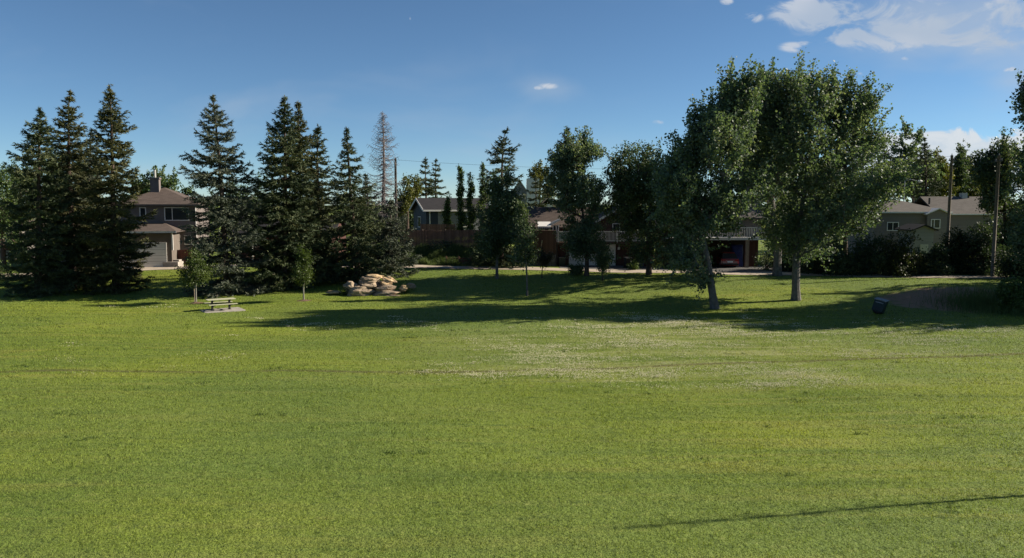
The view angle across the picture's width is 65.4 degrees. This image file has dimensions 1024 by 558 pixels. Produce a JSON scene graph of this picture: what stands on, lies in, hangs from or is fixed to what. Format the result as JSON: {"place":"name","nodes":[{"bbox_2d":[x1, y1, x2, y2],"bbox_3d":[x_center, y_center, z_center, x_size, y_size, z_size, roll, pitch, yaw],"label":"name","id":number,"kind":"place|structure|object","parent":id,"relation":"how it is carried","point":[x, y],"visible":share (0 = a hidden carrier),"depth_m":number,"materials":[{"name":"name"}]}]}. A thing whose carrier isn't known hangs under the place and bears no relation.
{"place":"outdoors","nodes":[
{"label":"outdoors","id":0,"kind":"place"},
{"bbox_2d":[4,264,1014,278],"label":"lane","id":1,"kind":"structure","parent":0,"point":[644,271],"depth_m":75.88,"materials":[{"name":"grey asphalt"}]},
{"bbox_2d":[0,205,1023,557],"bbox_3d":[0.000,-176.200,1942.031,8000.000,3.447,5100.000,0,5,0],"label":"lawn","id":2,"kind":"structure","parent":0,"point":[896,297],"depth_m":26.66,"materials":[{"name":"green plant"}]},
{"bbox_2d":[0,218,42,259],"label":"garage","id":3,"kind":"structure","parent":2,"relation":"on","point":[10,241],"depth_m":92.18,"materials":[{"name":"beige"}]},
{"bbox_2d":[0,158,43,268],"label":"leafy tree","id":4,"kind":"object","parent":2,"relation":"on","point":[5,190],"visible":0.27,"depth_m":80.91,"materials":[{"name":"green plant"}]},
{"bbox_2d":[0,107,85,298],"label":"spruce tree","id":5,"kind":"object","parent":2,"relation":"on","point":[35,270],"visible":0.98,"depth_m":63.91,"materials":[{"name":"green plant"}]},
{"bbox_2d":[10,147,109,219],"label":"leafy tree","id":6,"kind":"object","parent":2,"relation":"on","point":[58,173],"visible":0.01,"depth_m":89.28,"materials":[{"name":"green plant"}]},
{"bbox_2d":[31,89,106,290],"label":"spruce tree","id":7,"kind":"object","parent":2,"relation":"on","point":[69,158],"visible":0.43,"depth_m":67.60,"materials":[{"name":"green plant"}]},
{"bbox_2d":[59,127,109,281],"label":"spruce tree","id":8,"kind":"object","parent":2,"relation":"on","point":[90,178],"visible":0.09,"depth_m":73.21,"materials":[{"name":"green plant"}]},
{"bbox_2d":[71,83,159,295],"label":"spruce tree","id":9,"kind":"object","parent":2,"relation":"on","point":[121,271],"visible":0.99,"depth_m":66.18,"materials":[{"name":"green plant"}]},
{"bbox_2d":[126,164,193,195],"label":"leafy tree","id":10,"kind":"object","parent":2,"relation":"on","point":[172,182],"visible":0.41,"depth_m":111.00,"materials":[{"name":"green plant"}]},
{"bbox_2d":[117,170,209,266],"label":"house","id":11,"kind":"structure","parent":2,"relation":"on","point":[165,223],"depth_m":85.60,"materials":[{"name":"beige paint"}]},
{"bbox_2d":[119,244,165,266],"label":"garage door","id":12,"kind":"structure","parent":11,"relation":"in","point":[159,260],"depth_m":81.82,"materials":[{"name":"grey metal"}]},
{"bbox_2d":[164,207,188,220],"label":"window","id":13,"kind":"structure","parent":11,"relation":"in","point":[170,213],"depth_m":86.08,"materials":[{"name":"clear glass"}]},
{"bbox_2d":[163,259,183,266],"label":"concrete step","id":14,"kind":"object","parent":2,"relation":"on","point":[177,262],"visible":0.68,"depth_m":81.94,"materials":[{"name":"grey concrete"}]},
{"bbox_2d":[177,249,191,264],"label":"board fence","id":15,"kind":"object","parent":2,"relation":"on","point":[181,254],"visible":0.26,"depth_m":84.81,"materials":[{"name":"brown wood"}]},
{"bbox_2d":[174,248,218,301],"bbox_3d":[-23.609,-0.296,60.057,2.952,4.187,2.966,4,7,35],"label":"sapling tree","id":16,"kind":"object","parent":2,"relation":"on","point":[195,262],"visible":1,"depth_m":59.67,"materials":[{"name":"green plant"}]},
{"bbox_2d":[200,307,245,312],"bbox_3d":[-20.256,2.212,55.805,2.700,0.130,1.900,-3,6,-33],"label":"concrete pad","id":17,"kind":"object","parent":2,"relation":"on","point":[232,309],"visible":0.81,"depth_m":55.51,"materials":[{"name":"grey concrete"}]},
{"bbox_2d":[205,298,237,310],"bbox_3d":[-20.376,1.765,55.814,1.900,0.755,1.740,-3,6,-33],"label":"picnic table","id":18,"kind":"object","parent":17,"relation":"on","point":[229,304],"visible":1,"depth_m":55.57,"materials":[{"name":"brown wood"}]},
{"bbox_2d":[177,95,276,298],"bbox_3d":[-23.450,-6.327,65.676,7.894,17.677,9.006,0,5,0],"label":"spruce tree","id":19,"kind":"object","parent":2,"relation":"on","point":[222,216],"visible":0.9,"depth_m":64.81,"materials":[{"name":"green plant"}]},
{"bbox_2d":[206,171,276,252],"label":"leafy tree","id":20,"kind":"object","parent":2,"relation":"on","point":[245,194],"visible":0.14,"depth_m":102.48,"materials":[{"name":"green plant"}]},
{"bbox_2d":[250,265,297,287],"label":"shrub","id":21,"kind":"object","parent":2,"relation":"on","point":[275,269],"visible":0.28,"depth_m":68.36,"materials":[{"name":"green plant"}]},
{"bbox_2d":[239,95,331,292],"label":"spruce tree","id":22,"kind":"object","parent":2,"relation":"on","point":[284,246],"visible":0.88,"depth_m":67.24,"materials":[{"name":"green plant"}]},
{"bbox_2d":[232,215,349,260],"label":"house","id":23,"kind":"structure","parent":2,"relation":"on","point":[334,227],"depth_m":88.43,"materials":[{"name":"grey"}]},
{"bbox_2d":[290,244,315,299],"bbox_3d":[-15.919,-0.579,60.798,1.984,4.486,2.317,0,5,0],"label":"sapling tree","id":24,"kind":"object","parent":2,"relation":"on","point":[302,271],"visible":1,"depth_m":60.59,"materials":[{"name":"green plant"}]},
{"bbox_2d":[271,102,336,285],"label":"spruce tree","id":25,"kind":"object","parent":2,"relation":"on","point":[301,124],"visible":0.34,"depth_m":69.43,"materials":[{"name":"green plant"}]},
{"bbox_2d":[303,123,342,272],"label":"spruce tree","id":26,"kind":"object","parent":2,"relation":"on","point":[321,172],"visible":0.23,"depth_m":73.47,"materials":[{"name":"green plant"}]},
{"bbox_2d":[316,127,396,284],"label":"spruce tree","id":27,"kind":"object","parent":2,"relation":"on","point":[352,244],"visible":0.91,"depth_m":70.32,"materials":[{"name":"green plant"}]},
{"bbox_2d":[346,286,375,295],"bbox_3d":[-12.368,1.075,64.693,2.628,1.043,1.673,0,5,0],"label":"boulder","id":28,"kind":"object","parent":2,"relation":"on","point":[360,291],"visible":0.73,"depth_m":64.23,"materials":[{"name":"grey stone"}]},
{"bbox_2d":[343,281,358,289],"bbox_3d":[-13.218,0.627,65.237,1.303,0.913,1.425,3,6,28],"label":"boulder","id":29,"kind":"object","parent":28,"relation":"on","point":[349,285],"visible":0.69,"depth_m":64.78,"materials":[{"name":"grey stone"}]},
{"bbox_2d":[359,281,379,287],"bbox_3d":[-11.739,0.444,65.291,1.740,0.515,1.609,0,5,0],"label":"boulder","id":30,"kind":"object","parent":28,"relation":"on","point":[370,285],"visible":0.81,"depth_m":64.85,"materials":[{"name":"grey stone"}]},
{"bbox_2d":[360,276,379,282],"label":"boulder","id":31,"kind":"object","parent":30,"relation":"on","point":[368,279],"visible":0.95,"depth_m":65.10,"materials":[{"name":"grey stone"}]},
{"bbox_2d":[347,173,378,260],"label":"spruce tree","id":32,"kind":"object","parent":2,"relation":"on","point":[365,182],"visible":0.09,"depth_m":83.36,"materials":[{"name":"green plant"}]},
{"bbox_2d":[364,111,405,250],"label":"dead spruce","id":33,"kind":"object","parent":2,"relation":"on","point":[383,174],"visible":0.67,"depth_m":77.22,"materials":[{"name":"grey plant"}]},
{"bbox_2d":[373,290,399,295],"bbox_3d":[-10.195,1.189,64.732,2.400,0.619,1.438,0,5,0],"label":"boulder","id":34,"kind":"object","parent":2,"relation":"on","point":[385,292],"visible":0.86,"depth_m":64.18,"materials":[{"name":"grey stone"}]},
{"bbox_2d":[374,285,396,291],"bbox_3d":[-10.366,0.776,65.239,1.856,0.666,1.569,-2,6,-16],"label":"boulder","id":35,"kind":"object","parent":34,"relation":"on","point":[384,287],"visible":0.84,"depth_m":64.71,"materials":[{"name":"grey stone"}]},
{"bbox_2d":[380,281,392,284],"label":"boulder","id":36,"kind":"object","parent":35,"relation":"on","point":[385,283],"visible":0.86,"depth_m":65.21,"materials":[{"name":"beige stone"}]},
{"bbox_2d":[382,276,396,283],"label":"boulder","id":37,"kind":"object","parent":36,"relation":"on","point":[388,279],"visible":0.98,"depth_m":65.48,"materials":[{"name":"beige stone"}]},
{"bbox_2d":[360,199,421,277],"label":"spruce tree","id":38,"kind":"object","parent":2,"relation":"on","point":[396,255],"visible":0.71,"depth_m":73.93,"materials":[{"name":"green plant"}]},
{"bbox_2d":[394,157,397,262],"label":"utility pole","id":39,"kind":"object","parent":2,"relation":"on","point":[395,170],"visible":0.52,"depth_m":79.36,"materials":[{"name":"brown wood"}]},
{"bbox_2d":[389,172,424,229],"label":"leafy tree","id":40,"kind":"object","parent":2,"relation":"on","point":[412,194],"visible":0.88,"depth_m":110.91,"materials":[{"name":"green plant"}]},
{"bbox_2d":[409,157,437,221],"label":"spruce tree","id":41,"kind":"object","parent":2,"relation":"on","point":[425,179],"visible":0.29,"depth_m":114.85,"materials":[{"name":"green plant"}]},
{"bbox_2d":[420,158,449,197],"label":"spruce tree","id":42,"kind":"object","parent":2,"relation":"on","point":[437,180],"visible":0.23,"depth_m":116.95,"materials":[{"name":"green plant"}]},
{"bbox_2d":[420,223,456,230],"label":"board fence","id":43,"kind":"object","parent":2,"relation":"on","point":[438,226],"visible":0.38,"depth_m":93.33,"materials":[{"name":"brown wood"}]},
{"bbox_2d":[426,240,452,252],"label":"shrub","id":44,"kind":"object","parent":2,"relation":"on","point":[444,245],"visible":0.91,"depth_m":86.98,"materials":[{"name":"green plant"}]},
{"bbox_2d":[400,229,483,247],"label":"board fence","id":45,"kind":"object","parent":2,"relation":"on","point":[430,236],"visible":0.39,"depth_m":88.42,"materials":[{"name":"brown wood"}]},
{"bbox_2d":[392,242,495,265],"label":"tall grass","id":46,"kind":"structure","parent":2,"relation":"on","point":[435,256],"depth_m":85.59,"materials":[{"name":"green plant"}]},
{"bbox_2d":[440,193,455,229],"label":"aspen tree","id":47,"kind":"object","parent":2,"relation":"on","point":[446,212],"visible":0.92,"depth_m":93.48,"materials":[{"name":"green plant"}]},
{"bbox_2d":[409,198,487,236],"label":"house","id":48,"kind":"structure","parent":2,"relation":"on","point":[427,211],"depth_m":100.41,"materials":[{"name":"blue"}]},
{"bbox_2d":[446,256,471,263],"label":"retaining wall","id":49,"kind":"structure","parent":2,"relation":"on","point":[460,261],"depth_m":83.77,"materials":[{"name":"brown wood"}]},
{"bbox_2d":[455,163,467,237],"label":"aspen tree","id":50,"kind":"object","parent":2,"relation":"on","point":[461,213],"visible":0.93,"depth_m":93.34,"materials":[{"name":"green plant"}]},
{"bbox_2d":[464,172,477,234],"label":"aspen tree","id":51,"kind":"object","parent":2,"relation":"on","point":[470,223],"visible":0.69,"depth_m":93.40,"materials":[{"name":"green plant"}]},
{"bbox_2d":[474,162,488,229],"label":"aspen tree","id":52,"kind":"object","parent":2,"relation":"on","point":[482,167],"visible":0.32,"depth_m":93.17,"materials":[{"name":"green plant"}]},
{"bbox_2d":[460,126,535,269],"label":"spruce tree","id":53,"kind":"object","parent":2,"relation":"on","point":[502,260],"visible":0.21,"depth_m":80.26,"materials":[{"name":"green plant"}]},
{"bbox_2d":[471,165,528,278],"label":"leafy tree","id":54,"kind":"object","parent":2,"relation":"on","point":[494,238],"visible":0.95,"depth_m":70.24,"materials":[{"name":"green plant"}]},
{"bbox_2d":[29,198,1016,236],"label":"distant wood","id":55,"kind":"object","parent":2,"relation":"on","point":[411,223],"visible":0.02,"depth_m":163.91,"materials":[{"name":"green plant"}]},
{"bbox_2d":[507,197,541,295],"bbox_3d":[1.004,-2.612,63.506,2.760,7.937,2.783,3,6,33],"label":"leafy tree","id":56,"kind":"object","parent":2,"relation":"on","point":[523,231],"visible":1,"depth_m":63.16,"materials":[{"name":"green plant"}]},
{"bbox_2d":[514,178,555,238],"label":"house","id":57,"kind":"structure","parent":2,"relation":"on","point":[529,181],"depth_m":116.72,"materials":[{"name":"grey"}]},
{"bbox_2d":[46,304,1023,391],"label":"clover blossom","id":58,"kind":"object","parent":2,"relation":"on","point":[707,324],"visible":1,"depth_m":41.11,"materials":[{"name":"white plant"}]},
{"bbox_2d":[525,176,546,250],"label":"spruce tree","id":59,"kind":"object","parent":2,"relation":"on","point":[536,198],"visible":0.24,"depth_m":95.22,"materials":[{"name":"green plant"}]},
{"bbox_2d":[526,159,556,203],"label":"leafy tree","id":60,"kind":"object","parent":2,"relation":"on","point":[531,174],"visible":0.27,"depth_m":124.49,"materials":[{"name":"green plant"}]},
{"bbox_2d":[533,245,554,277],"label":"sapling tree","id":61,"kind":"object","parent":2,"relation":"on","point":[543,259],"visible":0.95,"depth_m":71.21,"materials":[{"name":"green plant"}]},
{"bbox_2d":[535,230,555,265],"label":"wooden fence","id":62,"kind":"object","parent":2,"relation":"on","point":[547,238],"visible":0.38,"depth_m":82.48,"materials":[{"name":"wood"}]},
{"bbox_2d":[540,127,578,229],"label":"tree","id":63,"kind":"object","parent":2,"relation":"on","point":[564,136],"visible":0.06,"depth_m":88.82,"materials":[{"name":"green plant"}]},
{"bbox_2d":[567,262,584,274],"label":"shrub","id":64,"kind":"object","parent":2,"relation":"on","point":[578,269],"visible":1,"depth_m":72.65,"materials":[{"name":"green plant"}]},
{"bbox_2d":[540,125,620,275],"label":"leafy tree","id":65,"kind":"object","parent":2,"relation":"on","point":[581,235],"visible":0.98,"depth_m":70.93,"materials":[{"name":"green plant"}]},
{"bbox_2d":[526,207,652,265],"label":"house","id":66,"kind":"structure","parent":2,"relation":"on","point":[550,219],"depth_m":84.70,"materials":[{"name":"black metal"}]},
{"bbox_2d":[570,245,613,264],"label":"garage door","id":67,"kind":"structure","parent":66,"relation":"in","point":[611,247],"depth_m":83.43,"materials":[{"name":"white metal"}]},
{"bbox_2d":[592,247,614,280],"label":"sapling tree","id":68,"kind":"object","parent":2,"relation":"on","point":[602,262],"visible":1,"depth_m":69.15,"materials":[{"name":"green plant"}]},
{"bbox_2d":[591,137,709,276],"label":"leafy tree","id":69,"kind":"object","parent":2,"relation":"on","point":[630,194],"visible":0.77,"depth_m":71.60,"materials":[{"name":"green plant"}]},
{"bbox_2d":[652,201,768,267],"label":"house","id":70,"kind":"structure","parent":2,"relation":"on","point":[750,249],"depth_m":82.69,"materials":[{"name":"brown"}]},
{"bbox_2d":[641,53,788,309],"bbox_3d":[13.886,-6.688,56.020,9.531,17.766,9.704,0,5,0],"label":"poplar tree","id":71,"kind":"object","parent":2,"relation":"on","point":[681,191],"visible":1,"depth_m":54.39,"materials":[{"name":"green plant"}]},
{"bbox_2d":[753,243,773,269],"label":"shrub","id":72,"kind":"object","parent":2,"relation":"on","point":[763,260],"visible":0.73,"depth_m":77.75,"materials":[{"name":"green plant"}]},
{"bbox_2d":[726,105,815,275],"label":"poplar tree","id":73,"kind":"object","parent":2,"relation":"on","point":[777,266],"visible":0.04,"depth_m":71.33,"materials":[{"name":"green plant"}]},
{"bbox_2d":[769,235,803,271],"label":"shrub","id":74,"kind":"object","parent":2,"relation":"on","point":[787,268],"visible":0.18,"depth_m":75.75,"materials":[{"name":"green plant"}]},
{"bbox_2d":[757,153,833,251],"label":"leafy tree","id":75,"kind":"object","parent":2,"relation":"on","point":[765,242],"visible":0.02,"depth_m":90.00,"materials":[{"name":"green plant"}]},
{"bbox_2d":[800,234,859,276],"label":"shrub","id":76,"kind":"object","parent":2,"relation":"on","point":[837,266],"visible":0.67,"depth_m":71.95,"materials":[{"name":"green plant"}]},
{"bbox_2d":[738,49,925,300],"bbox_3d":[22.764,-7.491,59.643,13.371,18.237,12.679,-4,7,-40],"label":"poplar tree","id":77,"kind":"object","parent":2,"relation":"on","point":[816,218],"visible":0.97,"depth_m":57.59,"materials":[{"name":"green plant"}]},
{"bbox_2d":[811,149,893,253],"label":"leafy tree","id":78,"kind":"object","parent":2,"relation":"on","point":[862,228],"visible":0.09,"depth_m":84.90,"materials":[{"name":"green plant"}]},
{"bbox_2d":[842,229,893,275],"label":"shrub","id":79,"kind":"object","parent":2,"relation":"on","point":[868,261],"visible":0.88,"depth_m":72.11,"materials":[{"name":"green plant"}]},
{"bbox_2d":[871,297,889,313],"bbox_3d":[25.004,1.871,54.287,0.800,1.326,0.820,19,-2,36],"label":"litter bin","id":80,"kind":"object","parent":2,"relation":"on","point":[879,306],"visible":0.97,"depth_m":54.05,"materials":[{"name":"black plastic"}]},
{"bbox_2d":[873,146,900,199],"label":"spruce tree","id":81,"kind":"object","parent":2,"relation":"on","point":[891,158],"visible":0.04,"depth_m":104.77,"materials":[{"name":"green plant"}]},
{"bbox_2d":[877,227,929,277],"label":"shrub","id":82,"kind":"object","parent":2,"relation":"on","point":[902,259],"visible":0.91,"depth_m":71.27,"materials":[{"name":"green plant"}]},
{"bbox_2d":[885,115,945,202],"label":"leafy tree","id":83,"kind":"object","parent":2,"relation":"on","point":[905,149],"visible":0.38,"depth_m":110.88,"materials":[{"name":"green plant"}]},
{"bbox_2d":[894,223,938,253],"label":"garden shed","id":84,"kind":"structure","parent":2,"relation":"on","point":[925,232],"depth_m":90.00,"materials":[{"name":"green"}]},
{"bbox_2d":[905,137,948,202],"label":"spruce tree","id":85,"kind":"object","parent":2,"relation":"on","point":[925,176],"visible":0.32,"depth_m":106.79,"materials":[{"name":"green plant"}]},
{"bbox_2d":[848,193,1007,252],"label":"bungalow","id":86,"kind":"object","parent":2,"relation":"on","point":[930,211],"visible":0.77,"depth_m":98.10,"materials":[{"name":"beige"}]},
{"bbox_2d":[887,222,898,230],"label":"window","id":87,"kind":"structure","parent":86,"relation":"in","point":[891,226],"depth_m":96.78,"materials":[{"name":"clear glass"}]},
{"bbox_2d":[931,219,940,227],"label":"window","id":88,"kind":"structure","parent":86,"relation":"in","point":[935,223],"depth_m":96.17,"materials":[{"name":"clear glass"}]},
{"bbox_2d":[911,242,955,275],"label":"shrub","id":89,"kind":"object","parent":2,"relation":"on","point":[936,265],"visible":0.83,"depth_m":71.81,"materials":[{"name":"green plant"}]},
{"bbox_2d":[928,146,960,196],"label":"weeping tree","id":90,"kind":"object","parent":2,"relation":"on","point":[945,189],"visible":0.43,"depth_m":119.94,"materials":[{"name":"green plant"}]},
{"bbox_2d":[946,155,954,246],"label":"utility pole","id":91,"kind":"object","parent":2,"relation":"on","point":[951,160],"visible":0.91,"depth_m":79.47,"materials":[{"name":"brown wood"}]},
{"bbox_2d":[933,226,973,274],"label":"shrub","id":92,"kind":"object","parent":2,"relation":"on","point":[952,244],"visible":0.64,"depth_m":73.47,"materials":[{"name":"green plant"}]},
{"bbox_2d":[948,138,976,196],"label":"weeping tree","id":93,"kind":"object","parent":2,"relation":"on","point":[959,172],"visible":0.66,"depth_m":122.19,"materials":[{"name":"green plant"}]},
{"bbox_2d":[963,155,981,196],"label":"weeping tree","id":94,"kind":"object","parent":2,"relation":"on","point":[972,193],"visible":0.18,"depth_m":124.12,"materials":[{"name":"green plant"}]},
{"bbox_2d":[952,221,1004,275],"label":"shrub","id":95,"kind":"object","parent":2,"relation":"on","point":[979,250],"visible":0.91,"depth_m":72.25,"materials":[{"name":"green plant"}]},
{"bbox_2d":[963,126,1023,270],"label":"leafy tree","id":96,"kind":"object","parent":2,"relation":"on","point":[984,174],"visible":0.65,"depth_m":73.75,"materials":[{"name":"green plant"}]},
{"bbox_2d":[990,153,1002,276],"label":"utility pole","id":97,"kind":"object","parent":2,"relation":"on","point":[998,160],"visible":0.91,"depth_m":70.22,"materials":[{"name":"brown wood"}]},
{"bbox_2d":[990,273,1023,314],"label":"shrub","id":98,"kind":"object","parent":2,"relation":"on","point":[1011,293],"visible":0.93,"depth_m":53.83,"materials":[{"name":"green plant"}]},
{"bbox_2d":[992,240,1023,278],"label":"shrub","id":99,"kind":"object","parent":2,"relation":"on","point":[1006,268],"visible":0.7,"depth_m":68.91,"materials":[{"name":"green plant"}]},
{"bbox_2d":[999,68,1023,273],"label":"poplar tree","id":100,"kind":"object","parent":2,"relation":"on","point":[1018,238],"visible":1,"depth_m":58.98,"materials":[{"name":"green plant"}]},
{"bbox_2d":[0,0,1023,204],"label":"sky","id":101,"kind":"structure","parent":0,"point":[447,77],"materials":[{"name":"blue"}]},
{"bbox_2d":[559,265,666,269],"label":"driveway","id":102,"kind":"structure","parent":0,"point":[611,267],"depth_m":80.72,"materials":[{"name":"concrete"}]},
{"bbox_2d":[685,265,791,271],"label":"driveway","id":103,"kind":"structure","parent":0,"point":[726,268],"depth_m":78.27,"materials":[{"name":"concrete"}]},
{"bbox_2d":[715,252,738,266],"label":"parked car","id":104,"kind":"object","parent":103,"relation":"on","point":[725,258],"visible":0.99,"depth_m":80.61,"materials":[{"name":"red paint"}]},
{"bbox_2d":[729,244,742,266],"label":"tarp cover","id":105,"kind":"object","parent":103,"relation":"on","point":[737,249],"visible":0.66,"depth_m":81.72,"materials":[{"name":"blue plastic"}]},
{"bbox_2d":[909,281,1023,317],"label":"rough grass","id":106,"kind":"structure","parent":0,"point":[980,301],"depth_m":56.49,"materials":[{"name":"green plant"}]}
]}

